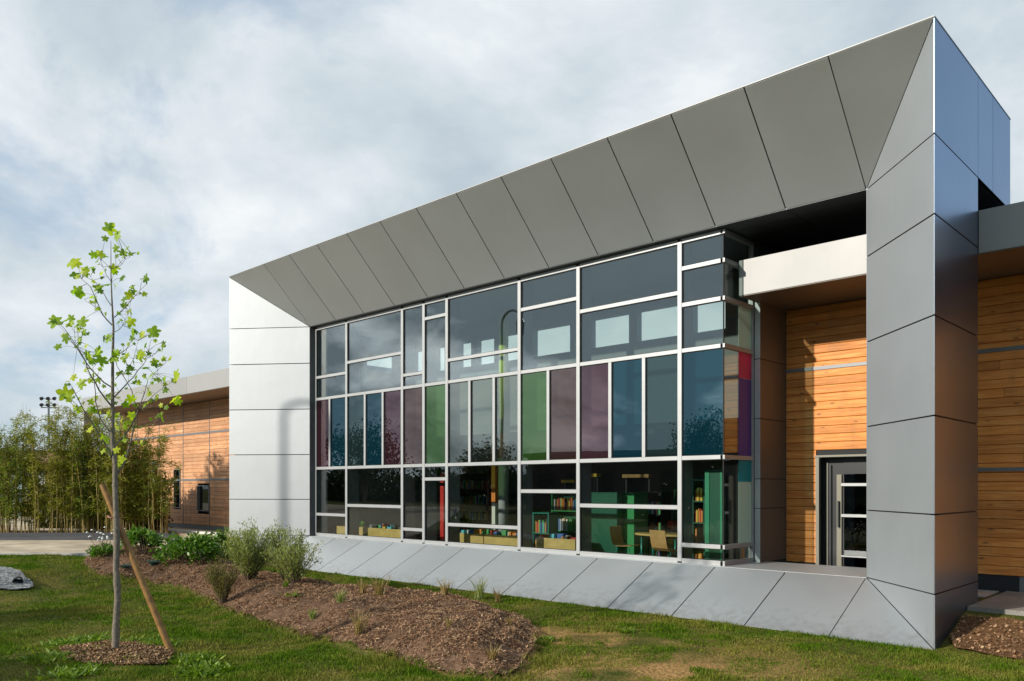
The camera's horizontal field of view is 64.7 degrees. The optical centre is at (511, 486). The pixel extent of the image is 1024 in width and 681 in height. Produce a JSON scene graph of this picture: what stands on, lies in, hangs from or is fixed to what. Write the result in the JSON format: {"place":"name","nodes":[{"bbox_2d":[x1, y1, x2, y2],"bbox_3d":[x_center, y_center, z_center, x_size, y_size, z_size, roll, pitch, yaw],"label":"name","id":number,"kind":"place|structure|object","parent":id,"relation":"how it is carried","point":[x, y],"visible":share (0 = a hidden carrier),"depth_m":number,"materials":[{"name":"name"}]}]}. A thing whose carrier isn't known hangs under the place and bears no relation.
{"place":"outdoors","nodes":[
{"label":"outdoors","id":0,"kind":"place"},
{"bbox_2d":[0,517,227,552],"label":"path","id":1,"kind":"structure","parent":0,"point":[44,546],"depth_m":22.98,"materials":[{"name":"beige concrete"}]},
{"bbox_2d":[0,548,1023,680],"bbox_3d":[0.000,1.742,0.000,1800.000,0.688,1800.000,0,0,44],"label":"ground","id":2,"kind":"structure","parent":0,"point":[664,670],"depth_m":9.97,"materials":[{"name":"green plant"}]},
{"bbox_2d":[0,567,32,589],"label":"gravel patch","id":3,"kind":"object","parent":2,"relation":"on","point":[16,574],"visible":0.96,"depth_m":15.44,"materials":[{"name":"grey stone"}]},
{"bbox_2d":[0,567,32,588],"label":"pebbles","id":4,"kind":"object","parent":3,"relation":"on","point":[12,570],"visible":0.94,"depth_m":15.45,"materials":[{"name":"grey stone"}]},
{"bbox_2d":[0,553,90,555],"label":"path kerb","id":5,"kind":"structure","parent":2,"relation":"on","point":[80,554],"depth_m":19.64,"materials":[{"name":"concrete"}]},
{"bbox_2d":[39,397,56,449],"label":"floodlight mast","id":6,"kind":"object","parent":2,"relation":"on","point":[48,405],"visible":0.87,"depth_m":94.85,"materials":[{"name":"grey metal"}]},
{"bbox_2d":[16,647,87,664],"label":"weed","id":7,"kind":"object","parent":2,"relation":"on","point":[60,655],"visible":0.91,"depth_m":9.28,"materials":[{"name":"green plant"}]},
{"bbox_2d":[15,635,97,650],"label":"weed","id":8,"kind":"object","parent":2,"relation":"on","point":[57,643],"visible":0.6,"depth_m":10.20,"materials":[{"name":"green plant"}]},
{"bbox_2d":[0,450,118,516],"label":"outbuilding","id":9,"kind":"structure","parent":2,"relation":"on","point":[38,467],"depth_m":43.94,"materials":[{"name":"brown"}]},
{"bbox_2d":[26,661,114,679],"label":"weed","id":10,"kind":"object","parent":2,"relation":"on","point":[78,671],"visible":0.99,"depth_m":8.54,"materials":[{"name":"green plant"}]},
{"bbox_2d":[0,533,176,535],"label":"planter kerb","id":11,"kind":"structure","parent":2,"relation":"on","point":[55,534],"depth_m":27.08,"materials":[{"name":"grey concrete"}]},
{"bbox_2d":[50,630,126,643],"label":"weed","id":12,"kind":"object","parent":2,"relation":"on","point":[103,636],"visible":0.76,"depth_m":10.45,"materials":[{"name":"green plant"}]},
{"bbox_2d":[0,536,177,539],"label":"asphalt strip","id":13,"kind":"object","parent":2,"relation":"on","point":[48,538],"visible":0.44,"depth_m":25.53,"materials":[{"name":"grey asphalt"}]},
{"bbox_2d":[2,530,177,534],"bbox_3d":[-17.266,1.620,28.241,12.282,0.040,2.827,0,0,5],"label":"planting strip","id":14,"kind":"object","parent":2,"relation":"on","point":[23,531],"visible":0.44,"depth_m":28.99,"materials":[{"name":"soil"}]},
{"bbox_2d":[0,418,26,531],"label":"bamboo clump","id":15,"kind":"object","parent":14,"relation":"on","point":[7,445],"visible":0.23,"depth_m":28.41,"materials":[{"name":"green plant"}]},
{"bbox_2d":[0,415,55,532],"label":"bamboo clump","id":16,"kind":"object","parent":14,"relation":"on","point":[7,506],"visible":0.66,"depth_m":27.84,"materials":[{"name":"green plant"}]},
{"bbox_2d":[0,401,90,532],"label":"bamboo clump","id":17,"kind":"object","parent":14,"relation":"on","point":[30,439],"visible":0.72,"depth_m":27.85,"materials":[{"name":"green plant"}]},
{"bbox_2d":[34,405,109,532],"bbox_3d":[-15.303,-0.657,28.224,2.725,4.576,2.334,0,0,44],"label":"bamboo clump","id":18,"kind":"object","parent":14,"relation":"on","point":[71,509],"visible":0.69,"depth_m":27.83,"materials":[{"name":"green plant"}]},
{"bbox_2d":[58,410,136,532],"bbox_3d":[-14.448,-0.542,28.442,2.630,4.347,2.558,0,0,44],"label":"bamboo clump","id":19,"kind":"object","parent":14,"relation":"on","point":[81,498],"visible":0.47,"depth_m":28.00,"materials":[{"name":"green plant"}]},
{"bbox_2d":[81,407,154,532],"bbox_3d":[-13.654,-0.529,28.109,2.660,4.320,2.310,0,0,44],"label":"bamboo clump","id":20,"kind":"object","parent":14,"relation":"on","point":[107,479],"visible":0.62,"depth_m":27.70,"materials":[{"name":"green plant"}]},
{"bbox_2d":[108,421,174,532],"bbox_3d":[-12.941,-0.416,28.500,2.267,4.096,2.294,0,0,-7],"label":"bamboo clump","id":21,"kind":"object","parent":14,"relation":"on","point":[132,472],"visible":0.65,"depth_m":28.09,"materials":[{"name":"green plant"}]},
{"bbox_2d":[128,431,181,532],"bbox_3d":[-12.390,-0.151,28.194,2.041,3.566,1.686,0,0,44],"label":"bamboo clump","id":22,"kind":"object","parent":14,"relation":"on","point":[167,483],"visible":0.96,"depth_m":27.90,"materials":[{"name":"green plant"}]},
{"bbox_2d":[28,474,177,530],"bbox_3d":[-16.122,0.543,31.581,7.153,2.431,1.515,0,0,18],"label":"hedge","id":23,"kind":"object","parent":2,"relation":"on","point":[41,522],"visible":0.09,"depth_m":31.23,"materials":[{"name":"green plant"}]},
{"bbox_2d":[64,647,172,663],"bbox_3d":[-4.700,1.960,9.632,1.901,0.072,1.049,0,0,44],"label":"soil ring","id":24,"kind":"object","parent":2,"relation":"on","point":[120,657],"visible":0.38,"depth_m":9.18,"materials":[{"name":"brown soil"}]},
{"bbox_2d":[47,222,182,647],"bbox_3d":[-4.770,-0.545,9.696,1.557,5.235,1.086,0,0,-19],"label":"young tree","id":25,"kind":"object","parent":24,"relation":"on","point":[65,392],"visible":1,"depth_m":9.66,"materials":[{"name":"green plant"}]},
{"bbox_2d":[59,638,174,664],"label":"soil clods","id":26,"kind":"object","parent":24,"relation":"on","point":[125,648],"visible":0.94,"depth_m":9.41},
{"bbox_2d":[99,483,173,648],"bbox_3d":[-4.490,1.045,9.741,0.994,2.181,0.080,0,0,5],"label":"tree stake","id":27,"kind":"object","parent":2,"relation":"on","point":[141,581],"visible":0.76,"depth_m":9.71,"materials":[{"name":"brown wood"}]},
{"bbox_2d":[111,633,173,642],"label":"weed","id":28,"kind":"object","parent":2,"relation":"on","point":[158,637],"visible":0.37,"depth_m":10.47,"materials":[{"name":"green plant"}]},
{"bbox_2d":[139,638,185,646],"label":"weed","id":29,"kind":"object","parent":2,"relation":"on","point":[159,642],"visible":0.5,"depth_m":10.13,"materials":[{"name":"green plant"}]},
{"bbox_2d":[158,528,228,534],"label":"wall kerb","id":30,"kind":"structure","parent":2,"relation":"on","point":[186,531],"depth_m":28.91,"materials":[{"name":"grey concrete"}]},
{"bbox_2d":[162,650,226,665],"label":"weed","id":31,"kind":"object","parent":2,"relation":"on","point":[198,657],"visible":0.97,"depth_m":9.27,"materials":[{"name":"green plant"}]},
{"bbox_2d":[170,658,240,678],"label":"weed","id":32,"kind":"object","parent":2,"relation":"on","point":[205,669],"visible":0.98,"depth_m":8.72,"materials":[{"name":"green plant"}]},
{"bbox_2d":[200,528,238,557],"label":"shrub","id":33,"kind":"object","parent":2,"relation":"on","point":[221,537],"visible":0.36,"depth_m":20.40,"materials":[{"name":"green plant"}]},
{"bbox_2d":[84,544,538,679],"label":"mulch bed","id":34,"kind":"object","parent":2,"relation":"on","point":[284,610],"visible":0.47,"depth_m":11.21,"materials":[{"name":"brown wood"}]},
{"bbox_2d":[85,526,124,557],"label":"flowering plant","id":35,"kind":"object","parent":34,"relation":"on","point":[98,549],"visible":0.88,"depth_m":17.82,"materials":[{"name":"green plant"}]},
{"bbox_2d":[119,563,130,569],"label":"fescue tuft","id":36,"kind":"object","parent":34,"relation":"on","point":[126,565],"visible":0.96,"depth_m":17.16,"materials":[{"name":"green plant"}]},
{"bbox_2d":[120,523,164,554],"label":"shrub","id":37,"kind":"object","parent":34,"relation":"on","point":[135,535],"visible":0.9,"depth_m":18.13,"materials":[{"name":"green plant"}]},
{"bbox_2d":[146,559,159,565],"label":"fescue tuft","id":38,"kind":"object","parent":34,"relation":"on","point":[152,562],"visible":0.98,"depth_m":17.49,"materials":[{"name":"green plant"}]},
{"bbox_2d":[148,530,227,565],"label":"shrub","id":39,"kind":"object","parent":34,"relation":"on","point":[180,547],"visible":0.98,"depth_m":17.70,"materials":[{"name":"green plant"}]},
{"bbox_2d":[201,555,245,603],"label":"twiggy shrub","id":40,"kind":"object","parent":34,"relation":"on","point":[221,588],"visible":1,"depth_m":13.68,"materials":[{"name":"green plant"}]},
{"bbox_2d":[220,516,279,579],"bbox_3d":[-4.887,1.155,15.048,1.136,1.239,1.251,0,0,44],"label":"willow shrub","id":41,"kind":"object","parent":34,"relation":"on","point":[247,553],"visible":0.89,"depth_m":14.89,"materials":[{"name":"green plant"}]},
{"bbox_2d":[262,518,307,578],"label":"willow shrub","id":42,"kind":"object","parent":34,"relation":"on","point":[272,541],"visible":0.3,"depth_m":14.94,"materials":[{"name":"green plant"}]},
{"bbox_2d":[282,580,290,586],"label":"grass tuft","id":43,"kind":"object","parent":34,"relation":"on","point":[286,583],"visible":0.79,"depth_m":13.76,"materials":[{"name":"green plant"}]},
{"bbox_2d":[258,524,324,583],"bbox_3d":[-3.879,1.200,14.200,1.127,1.118,1.074,0,0,44],"label":"willow shrub","id":44,"kind":"object","parent":34,"relation":"on","point":[293,561],"visible":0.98,"depth_m":14.15,"materials":[{"name":"green plant"}]},
{"bbox_2d":[281,591,303,596],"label":"weed","id":45,"kind":"object","parent":34,"relation":"on","point":[292,594],"visible":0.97,"depth_m":12.78,"materials":[{"name":"green plant"}]},
{"bbox_2d":[308,608,318,619],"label":"grass tuft","id":46,"kind":"object","parent":34,"relation":"on","point":[312,614],"visible":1,"depth_m":11.54,"materials":[{"name":"green plant"}]},
{"bbox_2d":[332,589,348,602],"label":"grass tuft","id":47,"kind":"object","parent":34,"relation":"on","point":[340,598],"visible":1,"depth_m":11.88,"materials":[{"name":"green plant"}]},
{"bbox_2d":[349,607,369,634],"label":"grass tuft","id":48,"kind":"object","parent":34,"relation":"on","point":[358,625],"visible":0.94,"depth_m":10.41,"materials":[{"name":"plant"}]},
{"bbox_2d":[357,577,367,593],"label":"grass tuft","id":49,"kind":"object","parent":34,"relation":"on","point":[362,588],"visible":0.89,"depth_m":12.94,"materials":[{"name":"plant"}]},
{"bbox_2d":[369,573,390,595],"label":"grass tuft","id":50,"kind":"object","parent":34,"relation":"on","point":[380,590],"visible":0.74,"depth_m":12.71,"materials":[{"name":"plant"}]},
{"bbox_2d":[437,578,452,595],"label":"grass tuft","id":51,"kind":"object","parent":34,"relation":"on","point":[444,589],"visible":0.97,"depth_m":12.61,"materials":[{"name":"plant"}]},
{"bbox_2d":[443,615,454,626],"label":"grass tuft","id":52,"kind":"object","parent":34,"relation":"on","point":[450,622],"visible":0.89,"depth_m":9.89,"materials":[{"name":"plant"}]},
{"bbox_2d":[485,642,501,661],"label":"grass tuft","id":53,"kind":"object","parent":34,"relation":"on","point":[492,654],"visible":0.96,"depth_m":8.98,"materials":[{"name":"plant"}]},
{"bbox_2d":[505,616,514,624],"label":"grass tuft","id":54,"kind":"object","parent":34,"relation":"on","point":[509,621],"visible":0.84,"depth_m":10.89,"materials":[{"name":"plant"}]},
{"bbox_2d":[467,576,487,599],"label":"grass tuft","id":55,"kind":"object","parent":2,"relation":"on","point":[480,593],"visible":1,"depth_m":14.37,"materials":[{"name":"green plant"}]},
{"bbox_2d":[491,587,503,601],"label":"grass tuft","id":56,"kind":"object","parent":2,"relation":"on","point":[497,599],"visible":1,"depth_m":14.15,"materials":[{"name":"plant"}]},
{"bbox_2d":[537,635,562,641],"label":"weed","id":57,"kind":"object","parent":2,"relation":"on","point":[541,638],"visible":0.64,"depth_m":10.64,"materials":[{"name":"green plant"}]},
{"bbox_2d":[81,15,1023,649],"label":"library building","id":58,"kind":"structure","parent":2,"relation":"on","point":[839,395],"depth_m":14.34,"materials":[{"name":"grey metal"}]},
{"bbox_2d":[173,469,182,507],"bbox_3d":[-13.425,0.070,32.589,0.602,1.556,0.170,0,0,44],"label":"window","id":59,"kind":"structure","parent":58,"relation":"in","point":[178,498],"depth_m":32.66,"materials":[{"name":"grey glass"}]},
{"bbox_2d":[197,485,212,510],"bbox_3d":[-11.785,0.435,31.031,0.975,0.986,0.170,0,0,44],"label":"window","id":60,"kind":"structure","parent":58,"relation":"in","point":[202,490],"depth_m":31.16,"materials":[{"name":"grey glass"}]},
{"bbox_2d":[337,524,359,533],"bbox_3d":[-4.497,1.311,22.246,0.402,0.577,0.504,0,0,44],"label":"book bin","id":61,"kind":"object","parent":58,"relation":"on","point":[340,529],"visible":0.12,"depth_m":22.08,"materials":[{"name":"yellow wood"}]},
{"bbox_2d":[359,526,366,535],"bbox_3d":[-3.985,1.335,21.666,0.344,0.530,0.280,0,0,44],"label":"toy stand","id":62,"kind":"object","parent":58,"relation":"on","point":[362,530],"visible":0.14,"depth_m":21.49,"materials":[{"name":"yellow wood"}]},
{"bbox_2d":[366,524,415,538],"bbox_3d":[-3.138,1.284,20.955,1.460,0.632,0.504,0,0,44],"label":"book bin","id":63,"kind":"object","parent":58,"relation":"on","point":[385,530],"visible":0.49,"depth_m":20.84,"materials":[{"name":"yellow wood"}]},
{"bbox_2d":[440,473,444,540],"bbox_3d":[-1.621,0.640,19.323,0.244,1.921,0.180,0,0,44],"label":"red screen","id":64,"kind":"object","parent":58,"relation":"on","point":[442,513],"visible":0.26,"depth_m":19.30,"materials":[{"name":"red paint"}]},
{"bbox_2d":[460,458,491,532],"bbox_3d":[-1.120,0.350,25.565,1.358,2.500,0.320,0,0,44],"label":"bookcase","id":65,"kind":"object","parent":58,"relation":"on","point":[475,496],"visible":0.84,"depth_m":25.55,"materials":[{"name":"black paint"}]},
{"bbox_2d":[460,529,493,543],"bbox_3d":[-0.782,1.284,18.716,0.822,0.632,0.504,0,0,44],"label":"book bin","id":66,"kind":"object","parent":58,"relation":"on","point":[472,536],"visible":0.48,"depth_m":18.56,"materials":[{"name":"yellow wood"}]},
{"bbox_2d":[491,432,497,530],"bbox_3d":[-0.412,0.150,19.291,0.129,2.900,0.100,0,0,44],"label":"orange post","id":67,"kind":"object","parent":58,"relation":"on","point":[494,485],"visible":0.57,"depth_m":19.26,"materials":[{"name":"orange paint"}]},
{"bbox_2d":[498,309,508,530],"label":"round column","id":68,"kind":"structure","parent":58,"relation":"attached to","point":[503,479],"depth_m":19.68,"materials":[{"name":"grey paint"}]},
{"bbox_2d":[484,530,532,550],"bbox_3d":[-0.082,1.282,18.051,1.054,0.636,0.504,0,0,44],"label":"book bin","id":69,"kind":"object","parent":58,"relation":"on","point":[505,537],"visible":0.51,"depth_m":17.91,"materials":[{"name":"yellow wood"}]},
{"bbox_2d":[532,512,557,546],"bbox_3d":[0.759,1.090,18.537,0.493,1.020,0.320,0,0,44],"label":"bookcase","id":70,"kind":"object","parent":58,"relation":"on","point":[543,523],"visible":0.53,"depth_m":18.47,"materials":[{"name":"green wood"}]},
{"bbox_2d":[536,533,579,554],"bbox_3d":[1.065,1.292,16.961,1.069,0.615,0.504,0,0,44],"label":"book bin","id":71,"kind":"object","parent":58,"relation":"on","point":[560,541],"visible":0.5,"depth_m":16.83,"materials":[{"name":"yellow wood"}]},
{"bbox_2d":[551,494,575,535],"bbox_3d":[1.337,0.835,19.092,0.806,1.530,0.320,0,0,44],"label":"bookcase","id":72,"kind":"object","parent":58,"relation":"on","point":[563,506],"visible":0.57,"depth_m":19.12,"materials":[{"name":"green paint"}]},
{"bbox_2d":[561,480,575,488],"bbox_3d":[1.489,0.710,20.796,0.396,1.780,0.200,0,0,44],"label":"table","id":73,"kind":"object","parent":58,"relation":"on","point":[568,481],"visible":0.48,"depth_m":20.70,"materials":[{"name":"orange paint"}]},
{"bbox_2d":[591,474,600,491],"bbox_3d":[2.098,0.635,20.217,0.187,1.930,0.200,0,0,44],"label":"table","id":74,"kind":"object","parent":58,"relation":"on","point":[595,475],"visible":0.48,"depth_m":20.18,"materials":[{"name":"orange paint"}]},
{"bbox_2d":[591,492,623,552],"bbox_3d":[2.152,0.858,17.061,0.682,1.485,0.720,0,0,44],"label":"cabinet","id":75,"kind":"object","parent":58,"relation":"on","point":[603,520],"visible":0.42,"depth_m":16.78,"materials":[{"name":"green paint"}]},
{"bbox_2d":[609,526,639,553],"bbox_3d":[2.260,1.196,16.128,0.533,0.813,0.400,0,0,42],"label":"chair","id":76,"kind":"object","parent":58,"relation":"on","point":[616,536],"visible":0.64,"depth_m":16.26,"materials":[{"name":"brown wood"}]},
{"bbox_2d":[624,492,648,554],"bbox_3d":[2.551,0.858,16.890,0.363,1.485,0.520,0,0,44],"label":"cabinet","id":77,"kind":"object","parent":58,"relation":"on","point":[635,520],"visible":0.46,"depth_m":16.71,"materials":[{"name":"green paint"}]},
{"bbox_2d":[622,474,652,491],"bbox_3d":[3.004,0.650,19.356,0.760,1.900,0.200,0,0,44],"label":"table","id":78,"kind":"object","parent":58,"relation":"on","point":[626,476],"visible":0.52,"depth_m":19.24,"materials":[{"name":"brown wood"}]},
{"bbox_2d":[640,491,670,555],"bbox_3d":[2.976,0.850,17.120,0.682,1.500,0.320,0,0,44],"label":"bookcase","id":79,"kind":"object","parent":58,"relation":"on","point":[658,519],"visible":0.32,"depth_m":16.95,"materials":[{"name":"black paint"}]},
{"bbox_2d":[649,530,676,556],"bbox_3d":[2.846,1.196,14.879,0.533,0.813,0.400,0,0,-34],"label":"chair","id":80,"kind":"object","parent":58,"relation":"on","point":[658,540],"visible":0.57,"depth_m":14.74,"materials":[{"name":"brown wood"}]},
{"bbox_2d":[635,532,693,556],"bbox_3d":[2.936,1.250,15.626,1.240,0.700,0.840,0,0,44],"label":"reading table","id":81,"kind":"object","parent":58,"relation":"on","point":[668,534],"visible":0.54,"depth_m":15.61,"materials":[{"name":"yellow wood"}]},
{"bbox_2d":[667,520,676,556],"bbox_3d":[3.351,1.155,17.026,0.250,0.890,0.300,0,0,44],"label":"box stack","id":82,"kind":"object","parent":58,"relation":"on","point":[671,525],"visible":0.43,"depth_m":16.89,"materials":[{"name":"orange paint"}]},
{"bbox_2d":[674,489,676,553],"bbox_3d":[3.736,0.825,17.226,0.456,1.550,0.320,0,0,44],"label":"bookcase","id":83,"kind":"object","parent":58,"relation":"on","point":[675,503],"visible":0.01,"depth_m":17.26,"materials":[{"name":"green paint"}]},
{"bbox_2d":[693,479,704,558],"bbox_3d":[3.696,0.725,15.677,0.279,1.750,0.320,0,0,44],"label":"bookcase","id":84,"kind":"object","parent":58,"relation":"on","point":[699,511],"visible":0.6,"depth_m":15.64,"materials":[{"name":"green paint"}]},
{"bbox_2d":[704,469,726,559],"bbox_3d":[3.584,0.647,14.265,0.363,1.905,0.142,0,0,44],"label":"cabinet","id":85,"kind":"object","parent":58,"relation":"on","point":[713,506],"visible":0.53,"depth_m":14.20,"materials":[{"name":"green paint"}]},
{"bbox_2d":[815,454,865,567],"bbox_3d":[6.290,0.527,13.957,2.029,2.185,0.340,0,0,44],"label":"entrance door","id":86,"kind":"structure","parent":58,"relation":"in","point":[840,480],"depth_m":14.42,"materials":[{"name":"grey metal"}]},
{"bbox_2d":[617,626,635,633],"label":"weed","id":87,"kind":"object","parent":2,"relation":"on","point":[625,630],"visible":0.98,"depth_m":11.19,"materials":[{"name":"green plant"}]},
{"bbox_2d":[950,615,1023,658],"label":"bare soil","id":88,"kind":"structure","parent":2,"relation":"on","point":[1001,622],"depth_m":10.08,"materials":[{"name":"brown soil"}]},
{"bbox_2d":[0,0,1023,449],"label":"sky","id":89,"kind":"structure","parent":0,"point":[221,139],"materials":[{"name":"white"}]},
{"bbox_2d":[967,591,1023,615],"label":"paving","id":90,"kind":"structure","parent":0,"point":[1009,602],"depth_m":11.04,"materials":[{"name":"grey concrete"}]}
]}

